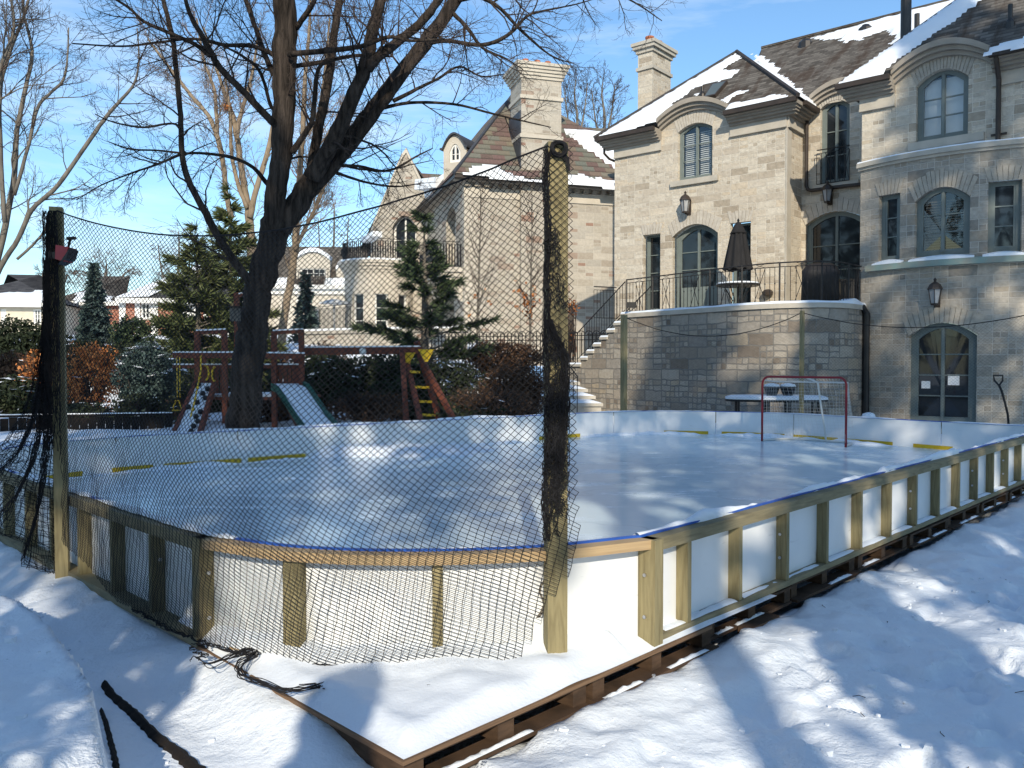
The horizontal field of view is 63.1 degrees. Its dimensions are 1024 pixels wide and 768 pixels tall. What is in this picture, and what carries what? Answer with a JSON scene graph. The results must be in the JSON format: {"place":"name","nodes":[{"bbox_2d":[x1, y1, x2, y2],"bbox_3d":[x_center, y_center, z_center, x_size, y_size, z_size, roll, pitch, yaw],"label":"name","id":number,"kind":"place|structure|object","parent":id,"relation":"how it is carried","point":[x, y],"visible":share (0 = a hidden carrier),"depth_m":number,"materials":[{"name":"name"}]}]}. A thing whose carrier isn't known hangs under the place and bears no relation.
{"place":"outdoors","nodes":[
{"label":"outdoors","id":0,"kind":"place"},
{"bbox_2d":[0,0,1006,329],"label":"sky","id":1,"kind":"structure","parent":0,"point":[702,32],"materials":[{"name":"blue"}]},
{"bbox_2d":[69,434,940,547],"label":"ice","id":2,"kind":"structure","parent":0,"point":[627,485],"depth_m":9.95,"materials":[{"name":"ice"}]},
{"bbox_2d":[761,376,855,446],"bbox_3d":[5.552,0.468,15.434,0.778,1.241,1.642,-1,2,-45],"label":"hockey goal","id":3,"kind":"object","parent":2,"relation":"on","point":[849,443],"visible":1,"depth_m":15.49,"materials":[{"name":"red paint"}]},
{"bbox_2d":[0,335,1023,767],"bbox_3d":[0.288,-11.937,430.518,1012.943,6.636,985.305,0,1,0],"label":"ground","id":4,"kind":"structure","parent":0,"point":[698,711],"depth_m":4.45,"materials":[{"name":"snow"}]},
{"bbox_2d":[0,350,35,408],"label":"bare thicket","id":5,"kind":"object","parent":4,"relation":"on","point":[8,366],"visible":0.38,"depth_m":24.23,"materials":[{"name":"brown plant"}]},
{"bbox_2d":[0,313,44,362],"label":"hedge","id":6,"kind":"object","parent":4,"relation":"on","point":[19,335],"visible":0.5,"depth_m":27.61,"materials":[{"name":"green plant"}]},
{"bbox_2d":[0,374,51,417],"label":"yew bush","id":7,"kind":"object","parent":4,"relation":"on","point":[11,389],"visible":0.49,"depth_m":20.74,"materials":[{"name":"green plant"}]},
{"bbox_2d":[14,349,40,394],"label":"beech bush","id":8,"kind":"object","parent":4,"relation":"on","point":[28,368],"visible":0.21,"depth_m":21.84,"materials":[{"name":"brown plant"}]},
{"bbox_2d":[0,274,80,334],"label":"rendered house","id":9,"kind":"structure","parent":4,"relation":"on","point":[20,296],"depth_m":63.30,"materials":[{"name":"white paint"}]},
{"bbox_2d":[49,206,69,578],"bbox_3d":[-3.398,0.106,6.260,0.098,2.848,0.092,-1,2,-20],"label":"net post","id":10,"kind":"object","parent":4,"relation":"on","point":[62,559],"visible":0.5,"depth_m":6.23,"materials":[{"name":"brown wood"}]},
{"bbox_2d":[0,210,61,573],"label":"gathered net","id":11,"kind":"object","parent":10,"relation":"hanging from","point":[46,370],"visible":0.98,"depth_m":6.25,"materials":[{"name":"fabric"}]},
{"bbox_2d":[48,236,78,265],"bbox_3d":[-3.321,-0.984,6.163,0.186,0.210,0.132,0,1,0],"label":"work lamp","id":12,"kind":"object","parent":10,"relation":"attached to","point":[62,254],"visible":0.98,"depth_m":6.12,"materials":[{"name":"red paint"}]},
{"bbox_2d":[57,145,580,692],"bbox_3d":[-1.748,0.104,4.809,4.171,2.726,1.098,1,2,26],"label":"safety net","id":13,"kind":"object","parent":10,"relation":"hanging from","point":[557,403],"visible":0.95,"depth_m":4.58,"materials":[{"name":"fabric"}]},
{"bbox_2d":[12,334,122,372],"bbox_3d":[-15.016,-0.958,28.462,3.842,1.646,2.854,0,1,0],"label":"hedge","id":14,"kind":"object","parent":4,"relation":"on","point":[67,335],"visible":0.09,"depth_m":28.21,"materials":[{"name":"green plant"}]},
{"bbox_2d":[0,0,172,273],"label":"bare tree","id":15,"kind":"object","parent":4,"relation":"on","point":[6,208],"visible":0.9,"depth_m":22.74,"materials":[{"name":"brown plant"}]},
{"bbox_2d":[0,412,172,431],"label":"garden fence","id":16,"kind":"object","parent":4,"relation":"on","point":[6,424],"visible":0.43,"depth_m":16.32,"materials":[{"name":"wood"}]},
{"bbox_2d":[51,339,124,410],"bbox_3d":[-10.632,-0.129,21.028,1.940,2.017,1.373,0,1,0],"label":"beech bush","id":17,"kind":"object","parent":4,"relation":"on","point":[90,370],"visible":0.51,"depth_m":20.88,"materials":[{"name":"brown plant"}]},
{"bbox_2d":[67,401,114,422],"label":"yew bush","id":18,"kind":"object","parent":4,"relation":"on","point":[85,405],"visible":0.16,"depth_m":18.48,"materials":[{"name":"green plant"}]},
{"bbox_2d":[73,262,114,343],"bbox_3d":[-16.957,-2.962,33.894,1.872,3.995,1.848,0,1,0],"label":"spruce tree","id":19,"kind":"object","parent":4,"relation":"on","point":[92,309],"visible":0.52,"depth_m":33.71,"materials":[{"name":"green plant"}]},
{"bbox_2d":[65,276,129,330],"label":"house","id":20,"kind":"structure","parent":4,"relation":"on","point":[107,289],"depth_m":71.06,"materials":[{"name":"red brick"}]},
{"bbox_2d":[65,243,142,290],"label":"bare tree","id":21,"kind":"object","parent":4,"relation":"on","point":[126,270],"visible":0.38,"depth_m":84.48,"materials":[{"name":"brown plant"}]},
{"bbox_2d":[99,707,119,767],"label":"soil bank","id":22,"kind":"structure","parent":4,"relation":"on","point":[113,753],"depth_m":3.89,"materials":[{"name":"soil"}]},
{"bbox_2d":[71,341,173,387],"bbox_3d":[-12.328,-0.577,27.376,3.877,1.666,3.188,-1,2,-28],"label":"hedge","id":23,"kind":"object","parent":4,"relation":"on","point":[127,345],"visible":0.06,"depth_m":26.94,"materials":[{"name":"green plant"}]},
{"bbox_2d":[107,314,159,351],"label":"evergreen bush","id":24,"kind":"object","parent":4,"relation":"on","point":[133,331],"visible":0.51,"depth_m":29.72,"materials":[{"name":"green plant"}]},
{"bbox_2d":[105,390,179,424],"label":"yew bush","id":25,"kind":"object","parent":4,"relation":"on","point":[145,403],"visible":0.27,"depth_m":18.18,"materials":[{"name":"green plant"}]},
{"bbox_2d":[110,337,187,411],"bbox_3d":[-8.474,-0.052,19.503,1.861,2.116,1.301,0,1,0],"label":"juniper bush","id":26,"kind":"object","parent":4,"relation":"on","point":[149,371],"visible":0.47,"depth_m":19.27,"materials":[{"name":"green plant"}]},
{"bbox_2d":[101,680,205,767],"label":"garden edging","id":27,"kind":"object","parent":4,"relation":"on","point":[183,757],"visible":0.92,"depth_m":3.97,"materials":[{"name":"plastic"}]},
{"bbox_2d":[115,265,228,334],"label":"brick house","id":28,"kind":"structure","parent":4,"relation":"on","point":[138,302],"depth_m":55.95,"materials":[{"name":"white paint"}]},
{"bbox_2d":[150,222,193,279],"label":"bare tree","id":29,"kind":"object","parent":4,"relation":"on","point":[158,275],"visible":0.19,"depth_m":83.95,"materials":[{"name":"brown plant"}]},
{"bbox_2d":[144,221,233,399],"bbox_3d":[-9.363,-1.756,24.745,3.457,6.312,3.691,0,1,0],"label":"pine tree","id":30,"kind":"object","parent":4,"relation":"on","point":[190,229],"visible":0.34,"depth_m":24.51,"materials":[{"name":"green plant"}]},
{"bbox_2d":[170,360,230,412],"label":"yew bush","id":31,"kind":"object","parent":4,"relation":"on","point":[215,403],"visible":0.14,"depth_m":21.74,"materials":[{"name":"green plant"}]},
{"bbox_2d":[135,0,309,255],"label":"bare tree","id":32,"kind":"object","parent":4,"relation":"on","point":[241,184],"visible":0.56,"depth_m":30.93,"materials":[{"name":"beige plant"}]},
{"bbox_2d":[176,180,288,387],"bbox_3d":[-8.788,-2.495,25.870,3.401,7.714,3.510,1,2,36],"label":"pine tree","id":33,"kind":"object","parent":4,"relation":"on","point":[233,227],"visible":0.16,"depth_m":25.58,"materials":[{"name":"green plant"}]},
{"bbox_2d":[259,400,290,422],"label":"bare thicket","id":34,"kind":"object","parent":4,"relation":"on","point":[280,418],"visible":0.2,"depth_m":19.25,"materials":[{"name":"brown plant"}]},
{"bbox_2d":[262,362,323,402],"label":"yew bush","id":35,"kind":"object","parent":4,"relation":"on","point":[268,386],"visible":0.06,"depth_m":21.93,"materials":[{"name":"green plant"}]},
{"bbox_2d":[288,272,321,343],"bbox_3d":[-9.368,-3.031,37.939,1.724,4.100,1.753,0,1,0],"label":"spruce tree","id":36,"kind":"object","parent":4,"relation":"on","point":[308,319],"visible":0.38,"depth_m":37.77,"materials":[{"name":"green plant"}]},
{"bbox_2d":[258,0,362,343],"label":"bare tree","id":37,"kind":"object","parent":4,"relation":"on","point":[318,203],"visible":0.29,"depth_m":35.06,"materials":[{"name":"beige plant"}]},
{"bbox_2d":[172,292,454,431],"bbox_3d":[-4.051,-0.403,17.267,5.966,3.363,3.258,0,1,0],"label":"play set","id":38,"kind":"object","parent":4,"relation":"on","point":[354,349],"visible":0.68,"depth_m":17.14,"materials":[{"name":"brown wood"}]},
{"bbox_2d":[268,247,369,334],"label":"white house","id":39,"kind":"structure","parent":4,"relation":"on","point":[280,291],"depth_m":57.96,"materials":[{"name":"paint"}]},
{"bbox_2d":[291,355,355,403],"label":"yew bush","id":40,"kind":"object","parent":4,"relation":"on","point":[310,362],"visible":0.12,"depth_m":24.59,"materials":[{"name":"green plant"}]},
{"bbox_2d":[312,191,351,246],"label":"bare tree","id":41,"kind":"object","parent":4,"relation":"on","point":[333,227],"visible":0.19,"depth_m":79.59,"materials":[{"name":"brown plant"}]},
{"bbox_2d":[315,304,350,328],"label":"fence","id":42,"kind":"object","parent":4,"relation":"on","point":[318,310],"visible":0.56,"depth_m":40.04,"materials":[{"name":"wood"}]},
{"bbox_2d":[307,355,376,410],"bbox_3d":[-4.530,0.141,22.020,1.903,1.992,1.564,-1,2,-28],"label":"yew bush","id":43,"kind":"object","parent":4,"relation":"on","point":[335,376],"visible":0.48,"depth_m":21.72,"materials":[{"name":"green plant"}]},
{"bbox_2d":[50,0,685,439],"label":"maple tree","id":44,"kind":"object","parent":4,"relation":"on","point":[334,152],"visible":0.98,"depth_m":13.88,"materials":[{"name":"brown plant"}]},
{"bbox_2d":[228,306,241,320],"bbox_3d":[-4.593,-1.166,13.820,0.180,0.245,0.170,0,1,0],"label":"bird box","id":45,"kind":"object","parent":44,"relation":"attached to","point":[237,314],"visible":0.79,"depth_m":13.77,"materials":[{"name":"grey wood"}]},
{"bbox_2d":[324,386,411,422],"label":"bare thicket","id":46,"kind":"object","parent":4,"relation":"on","point":[363,407],"visible":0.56,"depth_m":18.42,"materials":[{"name":"brown plant"}]},
{"bbox_2d":[297,326,470,359],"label":"garden wall","id":47,"kind":"structure","parent":4,"relation":"on","point":[356,337],"depth_m":31.57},
{"bbox_2d":[356,356,423,400],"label":"yew bush","id":48,"kind":"object","parent":4,"relation":"on","point":[388,371],"visible":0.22,"depth_m":22.24,"materials":[{"name":"green plant"}]},
{"bbox_2d":[354,354,438,382],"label":"yew bush","id":49,"kind":"object","parent":4,"relation":"on","point":[379,357],"visible":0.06,"depth_m":25.66,"materials":[{"name":"green plant"}]},
{"bbox_2d":[371,378,450,416],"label":"yew bush","id":50,"kind":"object","parent":4,"relation":"on","point":[394,384],"visible":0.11,"depth_m":20.30,"materials":[{"name":"green plant"}]},
{"bbox_2d":[347,208,502,368],"bbox_3d":[-2.556,-2.042,24.026,3.770,5.986,4.457,-1,2,-45],"label":"pine tree","id":51,"kind":"object","parent":4,"relation":"on","point":[435,320],"visible":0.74,"depth_m":23.61,"materials":[{"name":"green plant"}]},
{"bbox_2d":[377,396,506,419],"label":"yew bush","id":52,"kind":"object","parent":4,"relation":"on","point":[429,409],"visible":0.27,"depth_m":19.02,"materials":[{"name":"green plant"}]},
{"bbox_2d":[400,359,491,412],"bbox_3d":[-1.799,0.221,22.542,2.626,1.830,1.849,0,1,0],"label":"yew bush","id":53,"kind":"object","parent":4,"relation":"on","point":[458,375],"visible":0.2,"depth_m":22.17,"materials":[{"name":"green plant"}]},
{"bbox_2d":[318,685,589,767],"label":"pallet","id":54,"kind":"object","parent":4,"relation":"on","point":[504,735],"visible":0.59,"depth_m":3.82,"materials":[{"name":"brown wood"}]},
{"bbox_2d":[338,58,614,365],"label":"neighbour house","id":55,"kind":"structure","parent":4,"relation":"on","point":[592,201],"depth_m":37.30,"materials":[{"name":"stone"}]},
{"bbox_2d":[354,294,363,325],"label":"window","id":56,"kind":"structure","parent":55,"relation":"in","point":[358,301],"depth_m":42.17,"materials":[{"name":"white paint"}]},
{"bbox_2d":[375,294,387,326],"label":"window","id":57,"kind":"structure","parent":55,"relation":"in","point":[377,298],"depth_m":41.98,"materials":[{"name":"white paint"}]},
{"bbox_2d":[394,217,415,258],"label":"window","id":58,"kind":"structure","parent":55,"relation":"in","point":[402,226],"depth_m":44.12,"materials":[{"name":"glass"}]},
{"bbox_2d":[455,169,503,343],"bbox_3d":[-1.130,-3.936,27.276,1.938,6.076,2.832,0,1,0],"label":"beech sapling","id":59,"kind":"object","parent":4,"relation":"on","point":[478,290],"visible":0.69,"depth_m":26.87,"materials":[{"name":"brown plant"}]},
{"bbox_2d":[439,381,542,415],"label":"bare thicket","id":60,"kind":"object","parent":4,"relation":"on","point":[495,397],"visible":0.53,"depth_m":19.34,"materials":[{"name":"brown plant"}]},
{"bbox_2d":[459,339,542,392],"bbox_3d":[-0.269,-0.181,25.487,3.146,2.512,2.107,0,1,0],"label":"brown hedge","id":61,"kind":"object","parent":4,"relation":"on","point":[505,355],"visible":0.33,"depth_m":25.09,"materials":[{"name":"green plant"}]},
{"bbox_2d":[474,359,543,415],"bbox_3d":[0.023,0.256,21.507,2.119,1.802,1.535,0,1,0],"label":"brown hedge","id":62,"kind":"object","parent":4,"relation":"on","point":[522,381],"visible":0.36,"depth_m":21.24,"materials":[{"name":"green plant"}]},
{"bbox_2d":[0,410,1023,649],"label":"rink boards","id":63,"kind":"object","parent":4,"relation":"on","point":[705,563],"visible":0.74,"depth_m":5.68,"materials":[{"name":"white plastic"}]},
{"bbox_2d":[4,546,1023,767],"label":"snow crumbs","id":64,"kind":"object","parent":4,"relation":"on","point":[928,747],"visible":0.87,"depth_m":4.28,"materials":[{"name":"snow"}]},
{"bbox_2d":[429,330,607,372],"bbox_3d":[0.099,-1.028,27.571,6.230,1.430,0.031,0,1,17],"label":"iron fence","id":65,"kind":"object","parent":4,"relation":"on","point":[518,340],"visible":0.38,"depth_m":27.51,"materials":[{"name":"metal"}]},
{"bbox_2d":[509,163,542,350],"bbox_3d":[0.654,-4.093,26.942,1.795,6.404,1.801,0,1,0],"label":"beech sapling","id":66,"kind":"object","parent":4,"relation":"on","point":[525,297],"visible":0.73,"depth_m":26.88,"materials":[{"name":"brown plant"}]},
{"bbox_2d":[568,296,579,362],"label":"beech bush","id":67,"kind":"object","parent":4,"relation":"on","point":[571,325],"visible":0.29,"depth_m":26.85,"materials":[{"name":"brown plant"}]},
{"bbox_2d":[620,315,627,410],"bbox_3d":[2.396,-0.158,17.852,0.105,2.644,0.105,-1,2,-40],"label":"net post","id":68,"kind":"object","parent":4,"relation":"on","point":[623,363],"visible":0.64,"depth_m":17.81,"materials":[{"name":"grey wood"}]},
{"bbox_2d":[627,313,799,410],"bbox_3d":[4.153,-0.460,17.419,3.627,2.030,0.055,0,1,14],"label":"safety net","id":69,"kind":"object","parent":68,"relation":"hanging from","point":[711,366],"visible":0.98,"depth_m":17.43,"materials":[{"name":"fabric"}]},
{"bbox_2d":[586,629,718,703],"bbox_3d":[0.480,1.571,5.089,1.089,0.130,1.240,1,2,44],"label":"pallet","id":70,"kind":"object","parent":4,"relation":"on","point":[656,664],"visible":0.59,"depth_m":4.73,"materials":[{"name":"brown wood"}]},
{"bbox_2d":[536,298,866,429],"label":"stone terrace","id":71,"kind":"structure","parent":4,"relation":"on","point":[597,371],"depth_m":21.42,"materials":[{"name":"stone"}]},
{"bbox_2d":[568,281,653,411],"bbox_3d":[2.245,-1.183,25.634,3.425,3.827,3.117,-1,2,-37],"label":"stair railing","id":72,"kind":"object","parent":71,"relation":"on","point":[596,317],"visible":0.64,"depth_m":25.60,"materials":[{"name":"black metal"}]},
{"bbox_2d":[722,219,752,302],"bbox_3d":[6.339,-3.308,23.325,0.854,2.631,0.866,0,1,0],"label":"parasol","id":73,"kind":"object","parent":71,"relation":"on","point":[737,252],"visible":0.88,"depth_m":23.11,"materials":[{"name":"black fabric"}]},
{"bbox_2d":[716,281,759,303],"bbox_3d":[6.326,-2.415,23.348,1.200,0.861,1.200,0,1,0],"label":"round table","id":74,"kind":"object","parent":71,"relation":"on","point":[739,284],"visible":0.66,"depth_m":23.07,"materials":[{"name":"white plastic"}]},
{"bbox_2d":[626,260,861,311],"bbox_3d":[5.678,-2.510,22.011,6.531,1.020,2.100,1,2,30],"label":"terrace railing","id":75,"kind":"object","parent":71,"relation":"on","point":[856,293],"visible":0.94,"depth_m":21.01,"materials":[{"name":"black metal"}]},
{"bbox_2d":[801,263,839,299],"bbox_3d":[7.974,-2.529,21.544,0.937,1.201,0.631,1,2,23],"label":"covered grill","id":76,"kind":"object","parent":71,"relation":"on","point":[814,287],"visible":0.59,"depth_m":21.28,"materials":[{"name":"fabric"}]},
{"bbox_2d":[839,279,859,298],"bbox_3d":[8.766,-2.391,21.648,0.520,0.640,0.440,0,1,15],"label":"storage box","id":77,"kind":"object","parent":71,"relation":"on","point":[841,289],"visible":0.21,"depth_m":21.47,"materials":[{"name":"black plastic"}]},
{"bbox_2d":[711,586,791,640],"bbox_3d":[1.274,1.547,6.047,1.039,0.130,1.235,1,2,44],"label":"pallet","id":78,"kind":"object","parent":4,"relation":"on","point":[780,599],"visible":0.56,"depth_m":5.71,"materials":[{"name":"brown wood"}]},
{"bbox_2d":[738,613,779,633],"bbox_3d":[1.672,1.636,5.637,0.090,0.070,0.420,1,2,44],"label":"wood scrap","id":79,"kind":"object","parent":4,"relation":"on","point":[762,620],"visible":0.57,"depth_m":5.62,"materials":[{"name":"wood"}]},
{"bbox_2d":[725,394,828,413],"bbox_3d":[5.989,0.722,18.924,2.259,0.931,1.100,0,1,12],"label":"patio table","id":80,"kind":"object","parent":4,"relation":"on","point":[753,397],"visible":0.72,"depth_m":18.54,"materials":[{"name":"white plastic"}]},
{"bbox_2d":[763,383,779,395],"bbox_3d":[5.863,0.120,18.809,0.370,0.276,0.361,0,1,0],"label":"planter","id":81,"kind":"object","parent":80,"relation":"on","point":[768,391],"visible":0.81,"depth_m":18.69,"materials":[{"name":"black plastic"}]},
{"bbox_2d":[780,383,796,395],"bbox_3d":[6.229,0.120,18.809,0.370,0.276,0.361,0,1,0],"label":"planter","id":82,"kind":"object","parent":80,"relation":"on","point":[786,390],"visible":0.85,"depth_m":18.69,"materials":[{"name":"black plastic"}]},
{"bbox_2d":[799,310,804,412],"bbox_3d":[5.911,-0.155,17.001,0.070,2.679,0.070,-1,2,-40],"label":"net post","id":83,"kind":"object","parent":4,"relation":"on","point":[801,348],"visible":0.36,"depth_m":16.97,"materials":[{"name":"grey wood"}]},
{"bbox_2d":[803,313,1023,420],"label":"safety net","id":84,"kind":"object","parent":83,"relation":"hanging from","point":[919,365],"visible":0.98,"depth_m":15.21,"materials":[{"name":"fabric"}]},
{"bbox_2d":[593,0,1023,433],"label":"stone house","id":85,"kind":"structure","parent":4,"relation":"on","point":[900,134],"depth_m":20.89,"materials":[{"name":"beige stone"}]},
{"bbox_2d":[647,235,659,309],"bbox_3d":[4.698,-3.466,27.177,0.630,2.753,0.070,1,2,40],"label":"door","id":86,"kind":"structure","parent":85,"relation":"in","point":[653,242],"depth_m":27.24,"materials":[{"name":"glass"}]},
{"bbox_2d":[680,124,711,179],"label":"window","id":87,"kind":"structure","parent":85,"relation":"in","point":[696,140],"depth_m":26.21,"materials":[{"name":"grey glass"}]},
{"bbox_2d":[676,225,717,307],"bbox_3d":[5.883,-3.524,26.204,1.556,2.917,0.076,1,2,40],"label":"door","id":88,"kind":"structure","parent":85,"relation":"in","point":[697,246],"depth_m":26.23,"materials":[{"name":"clear glass"}]},
{"bbox_2d":[734,223,750,302],"bbox_3d":[7.031,-3.446,25.220,0.645,2.810,0.070,1,2,40],"label":"door","id":89,"kind":"structure","parent":85,"relation":"in","point":[747,226],"depth_m":25.19,"materials":[{"name":"black glass"}]},
{"bbox_2d":[807,212,859,278],"bbox_3d":[9.545,-3.533,24.474,1.741,3.021,0.076,1,2,40],"label":"door","id":90,"kind":"structure","parent":85,"relation":"in","point":[835,236],"depth_m":24.43,"materials":[{"name":"clear glass"}]},
{"bbox_2d":[822,101,849,183],"bbox_3d":[9.516,-7.061,24.412,0.837,2.407,0.076,1,2,40],"label":"window","id":91,"kind":"structure","parent":85,"relation":"in","point":[836,116],"depth_m":24.40,"materials":[{"name":"grey glass"}]},
{"bbox_2d":[881,194,899,260],"bbox_3d":[9.382,-3.823,20.543,0.070,1.647,0.525,-1,2,-37],"label":"window","id":92,"kind":"structure","parent":85,"relation":"in","point":[890,249],"depth_m":20.58,"materials":[{"name":"grey glass"}]},
{"bbox_2d":[917,70,968,141],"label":"window","id":93,"kind":"structure","parent":85,"relation":"in","point":[943,97],"depth_m":20.04,"materials":[{"name":"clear glass"}]},
{"bbox_2d":[917,188,969,256],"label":"window","id":94,"kind":"structure","parent":85,"relation":"in","point":[943,215],"depth_m":19.83,"materials":[{"name":"clear glass"}]},
{"bbox_2d":[910,323,976,428],"bbox_3d":[10.240,-0.191,19.797,1.412,2.509,0.111,1,2,39],"label":"door","id":95,"kind":"structure","parent":85,"relation":"in","point":[933,371],"depth_m":19.75,"materials":[{"name":"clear glass"}]},
{"bbox_2d":[988,181,1020,252],"bbox_3d":[11.250,-3.804,19.056,0.644,1.616,0.070,1,2,24],"label":"window","id":96,"kind":"structure","parent":85,"relation":"in","point":[1004,198],"depth_m":19.06,"materials":[{"name":"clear glass"}]},
{"bbox_2d":[790,557,860,602],"bbox_3d":[2.133,1.525,6.946,1.089,0.130,1.245,1,2,44],"label":"pallet","id":97,"kind":"object","parent":4,"relation":"on","point":[821,581],"visible":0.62,"depth_m":6.59,"materials":[{"name":"brown wood"}]},
{"bbox_2d":[854,535,906,570],"bbox_3d":[2.978,1.502,7.852,1.039,0.130,1.240,1,2,44],"label":"pallet","id":98,"kind":"object","parent":4,"relation":"on","point":[880,553],"visible":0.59,"depth_m":7.48,"materials":[{"name":"brown wood"}]},
{"bbox_2d":[906,517,951,548],"bbox_3d":[3.850,1.481,8.730,1.064,0.130,1.236,1,2,44],"label":"pallet","id":99,"kind":"object","parent":4,"relation":"on","point":[927,533],"visible":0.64,"depth_m":8.37,"materials":[{"name":"brown wood"}]},
{"bbox_2d":[946,503,984,529],"bbox_3d":[4.697,1.458,9.636,1.089,0.130,1.237,1,2,44],"label":"pallet","id":100,"kind":"object","parent":4,"relation":"on","point":[961,518],"visible":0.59,"depth_m":9.29,"materials":[{"name":"brown wood"}]},
{"bbox_2d":[979,491,1008,512],"bbox_3d":[5.544,1.436,10.542,1.039,0.130,1.235,1,2,44],"label":"pallet","id":101,"kind":"object","parent":4,"relation":"on","point":[992,502],"visible":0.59,"depth_m":10.18,"materials":[{"name":"brown wood"}]},
{"bbox_2d":[993,375,1009,423],"bbox_3d":[8.669,0.553,14.608,0.480,1.431,0.060,0,1,0],"label":"snow shovel","id":102,"kind":"object","parent":4,"relation":"on","point":[1004,400],"visible":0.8,"depth_m":14.60,"materials":[{"name":"black plastic"}]},
{"bbox_2d":[1008,484,1023,500],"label":"pallet","id":103,"kind":"object","parent":4,"relation":"on","point":[1017,492],"visible":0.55,"depth_m":10.98,"materials":[{"name":"brown wood"}]},
{"bbox_2d":[178,483,1023,765],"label":"plywood deck","id":104,"kind":"structure","parent":103,"relation":"on","point":[402,713],"depth_m":4.13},
{"bbox_2d":[544,141,567,653],"bbox_3d":[0.233,0.123,4.439,0.108,2.785,0.090,0,1,-12],"label":"net post","id":105,"kind":"object","parent":104,"relation":"on","point":[555,624],"visible":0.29,"depth_m":4.41,"materials":[{"name":"brown wood"}]},
{"bbox_2d":[550,140,569,170],"bbox_3d":[0.250,-1.191,4.336,0.107,0.161,0.054,0,1,0],"label":"cord coil","id":106,"kind":"object","parent":105,"relation":"hanging from","point":[556,154],"visible":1,"depth_m":4.33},
{"bbox_2d":[561,65,595,126],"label":"bare tree","id":107,"kind":"object","parent":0,"point":[575,106],"visible":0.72,"depth_m":71.35,"materials":[{"name":"brown plant"}]},
{"bbox_2d":[582,60,633,128],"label":"bare tree","id":108,"kind":"object","parent":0,"point":[610,113],"visible":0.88,"depth_m":71.33,"materials":[{"name":"brown plant"}]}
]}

